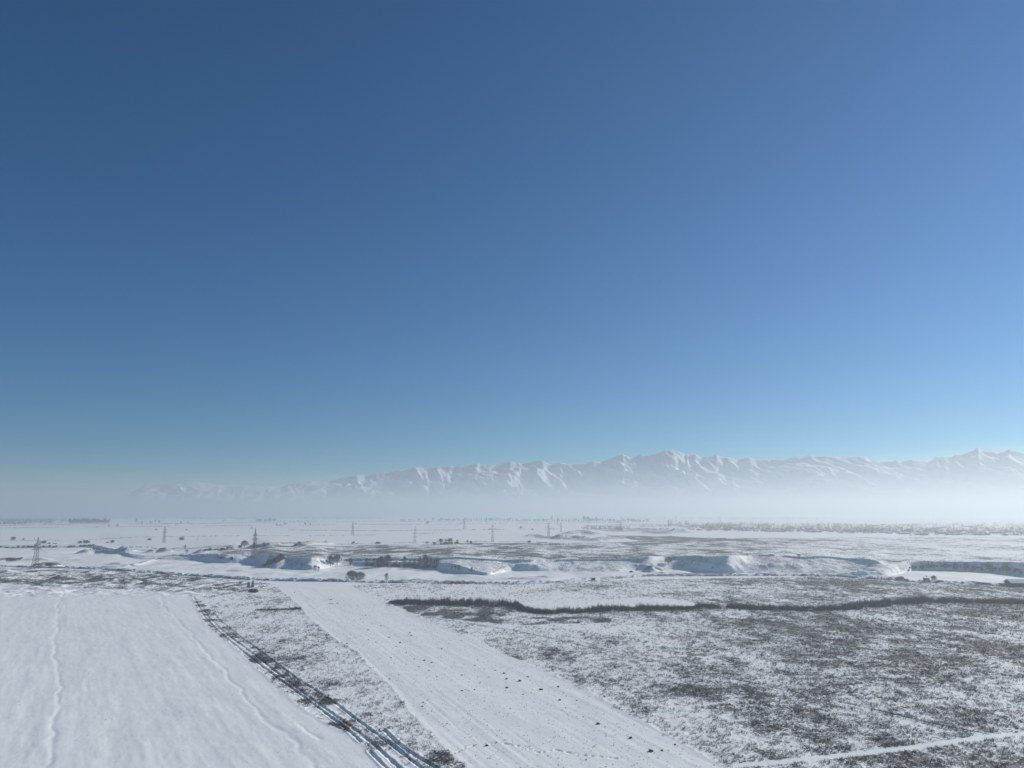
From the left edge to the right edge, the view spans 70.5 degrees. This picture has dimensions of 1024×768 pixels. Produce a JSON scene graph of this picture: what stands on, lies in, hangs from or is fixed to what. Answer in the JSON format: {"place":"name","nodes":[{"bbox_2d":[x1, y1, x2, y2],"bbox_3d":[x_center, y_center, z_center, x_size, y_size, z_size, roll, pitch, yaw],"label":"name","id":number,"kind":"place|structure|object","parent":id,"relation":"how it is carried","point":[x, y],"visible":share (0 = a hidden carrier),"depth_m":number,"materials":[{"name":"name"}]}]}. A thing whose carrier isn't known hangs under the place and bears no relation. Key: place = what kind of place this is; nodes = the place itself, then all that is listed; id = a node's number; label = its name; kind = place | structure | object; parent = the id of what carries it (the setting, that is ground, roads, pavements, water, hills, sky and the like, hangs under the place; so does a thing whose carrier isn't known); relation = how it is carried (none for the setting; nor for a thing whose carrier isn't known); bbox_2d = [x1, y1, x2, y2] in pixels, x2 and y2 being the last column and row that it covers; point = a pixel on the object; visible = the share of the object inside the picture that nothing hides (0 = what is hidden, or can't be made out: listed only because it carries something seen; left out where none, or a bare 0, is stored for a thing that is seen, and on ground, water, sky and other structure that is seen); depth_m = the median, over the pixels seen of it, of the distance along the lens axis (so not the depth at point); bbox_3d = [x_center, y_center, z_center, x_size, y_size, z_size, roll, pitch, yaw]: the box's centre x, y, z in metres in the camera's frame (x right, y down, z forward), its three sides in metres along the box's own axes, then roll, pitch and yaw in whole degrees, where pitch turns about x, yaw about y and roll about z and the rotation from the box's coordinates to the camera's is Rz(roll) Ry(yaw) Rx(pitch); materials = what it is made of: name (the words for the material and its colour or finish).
{"place":"outdoors","nodes":[
{"label":"outdoors","id":0,"kind":"place"},
{"bbox_2d":[0,515,1023,767],"bbox_3d":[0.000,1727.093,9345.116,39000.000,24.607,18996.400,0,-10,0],"label":"snowy ground","id":1,"kind":"structure","parent":0,"point":[76,661],"depth_m":361.50,"materials":[{"name":"white snow"}]},
{"bbox_2d":[31,537,40,568],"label":"electricity pylon","id":2,"kind":"object","parent":1,"relation":"on","point":[36,553],"visible":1,"depth_m":862.43,"materials":[{"name":"metal"}]},
{"bbox_2d":[240,540,248,547],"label":"bare tree","id":3,"kind":"object","parent":1,"relation":"on","point":[243,541],"visible":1,"depth_m":1269.53,"materials":[{"name":"grey plant"}]},
{"bbox_2d":[251,528,256,556],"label":"electricity pylon","id":4,"kind":"object","parent":1,"relation":"on","point":[254,539],"visible":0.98,"depth_m":1016.26,"materials":[{"name":"metal"}]},
{"bbox_2d":[255,606,300,610],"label":"weed strip","id":5,"kind":"object","parent":1,"relation":"on","point":[295,607],"visible":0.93,"depth_m":496.19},
{"bbox_2d":[326,555,334,565],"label":"bare tree","id":6,"kind":"object","parent":1,"relation":"on","point":[330,558],"visible":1,"depth_m":921.05,"materials":[{"name":"grey plant"}]},
{"bbox_2d":[332,555,341,562],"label":"bare tree","id":7,"kind":"object","parent":1,"relation":"on","point":[337,559],"visible":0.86,"depth_m":938.49,"materials":[{"name":"grey plant"}]},
{"bbox_2d":[345,570,358,579],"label":"bare bush","id":8,"kind":"object","parent":1,"relation":"on","point":[350,573],"visible":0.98,"depth_m":751.29,"materials":[{"name":"grey plant"}]},
{"bbox_2d":[355,572,365,578],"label":"bare bush","id":9,"kind":"object","parent":1,"relation":"on","point":[360,574],"visible":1,"depth_m":750.47,"materials":[{"name":"grey plant"}]},
{"bbox_2d":[1,521,729,547],"bbox_3d":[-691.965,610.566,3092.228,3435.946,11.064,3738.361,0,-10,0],"label":"field edge grass","id":10,"kind":"structure","parent":1,"relation":"on","point":[334,530],"depth_m":2860.53,"materials":[{"name":"plant"}]},
{"bbox_2d":[375,555,386,567],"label":"bare bush","id":11,"kind":"object","parent":1,"relation":"on","point":[381,559],"visible":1,"depth_m":914.65,"materials":[{"name":"grey plant"}]},
{"bbox_2d":[383,554,392,565],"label":"bare tree","id":12,"kind":"object","parent":1,"relation":"on","point":[387,559],"visible":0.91,"depth_m":929.13,"materials":[{"name":"grey plant"}]},
{"bbox_2d":[402,556,407,565],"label":"bare tree","id":13,"kind":"object","parent":1,"relation":"on","point":[404,559],"visible":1,"depth_m":927.17,"materials":[{"name":"grey plant"}]},
{"bbox_2d":[0,515,831,523],"bbox_3d":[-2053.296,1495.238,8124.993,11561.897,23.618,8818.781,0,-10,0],"label":"distant woods","id":14,"kind":"object","parent":1,"relation":"on","point":[10,520],"visible":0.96,"depth_m":6956.33,"materials":[{"name":"grey plant"}]},
{"bbox_2d":[421,554,428,563],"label":"bare tree","id":15,"kind":"object","parent":1,"relation":"on","point":[423,559],"visible":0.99,"depth_m":915.38,"materials":[{"name":"grey plant"}]},
{"bbox_2d":[300,598,714,767],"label":"stubble","id":16,"kind":"object","parent":1,"relation":"on","point":[491,692],"visible":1,"depth_m":252.18,"materials":[{"name":"brown plant"}]},
{"bbox_2d":[0,573,1023,601],"bbox_3d":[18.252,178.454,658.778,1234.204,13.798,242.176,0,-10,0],"label":"dry weeds","id":17,"kind":"object","parent":1,"relation":"on","point":[695,586],"visible":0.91,"depth_m":642.99,"materials":[{"name":"plant"}]},
{"bbox_2d":[69,534,1023,574],"bbox_3d":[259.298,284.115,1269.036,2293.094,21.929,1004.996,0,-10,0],"label":"steppe grass","id":18,"kind":"structure","parent":1,"relation":"on","point":[753,541],"depth_m":1170.17,"materials":[{"name":"plant"}]},
{"bbox_2d":[196,601,1023,767],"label":"dry weeds","id":19,"kind":"object","parent":1,"relation":"on","point":[892,625],"visible":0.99,"depth_m":301.36,"materials":[{"name":"brown plant"}]},
{"bbox_2d":[581,523,677,529],"bbox_3d":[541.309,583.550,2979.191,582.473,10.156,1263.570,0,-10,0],"label":"riverside scrub","id":20,"kind":"object","parent":1,"relation":"on","point":[616,528],"visible":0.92,"depth_m":2798.69,"materials":[{"name":"grey plant"}]},
{"bbox_2d":[387,593,1023,617],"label":"reed bed","id":21,"kind":"object","parent":1,"relation":"on","point":[883,603],"visible":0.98,"depth_m":507.75,"materials":[{"name":"brown plant"}]},
{"bbox_2d":[574,532,1019,570],"bbox_3d":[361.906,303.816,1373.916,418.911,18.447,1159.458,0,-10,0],"label":"bank scrub","id":22,"kind":"object","parent":1,"relation":"on","point":[934,564],"visible":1,"depth_m":860.55,"materials":[{"name":"brown plant"}]},
{"bbox_2d":[668,520,1023,535],"bbox_3d":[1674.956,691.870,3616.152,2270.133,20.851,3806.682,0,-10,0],"label":"village trees","id":23,"kind":"object","parent":1,"relation":"on","point":[712,527],"visible":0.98,"depth_m":2382.55,"materials":[{"name":"grey plant"}]},
{"bbox_2d":[962,563,969,570],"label":"bare tree","id":24,"kind":"object","parent":1,"relation":"on","point":[965,565],"visible":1,"depth_m":855.83,"materials":[{"name":"grey plant"}]},
{"bbox_2d":[1001,565,1011,572],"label":"bare tree","id":25,"kind":"object","parent":1,"relation":"on","point":[1005,567],"visible":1,"depth_m":823.34,"materials":[{"name":"grey plant"}]},
{"bbox_2d":[1003,579,1023,586],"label":"long barn","id":26,"kind":"structure","parent":1,"relation":"on","point":[1015,582],"depth_m":651.97,"materials":[{"name":"white metal"}]},
{"bbox_2d":[0,0,1023,514],"label":"sky","id":27,"kind":"structure","parent":0,"point":[277,243],"materials":[{"name":"blue"}]},
{"bbox_2d":[56,447,1023,514],"bbox_3d":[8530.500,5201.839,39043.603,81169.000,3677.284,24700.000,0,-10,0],"label":"mountain range","id":28,"kind":"structure","parent":0,"point":[977,481],"depth_m":35655.16,"materials":[{"name":"white snow"}]}
]}

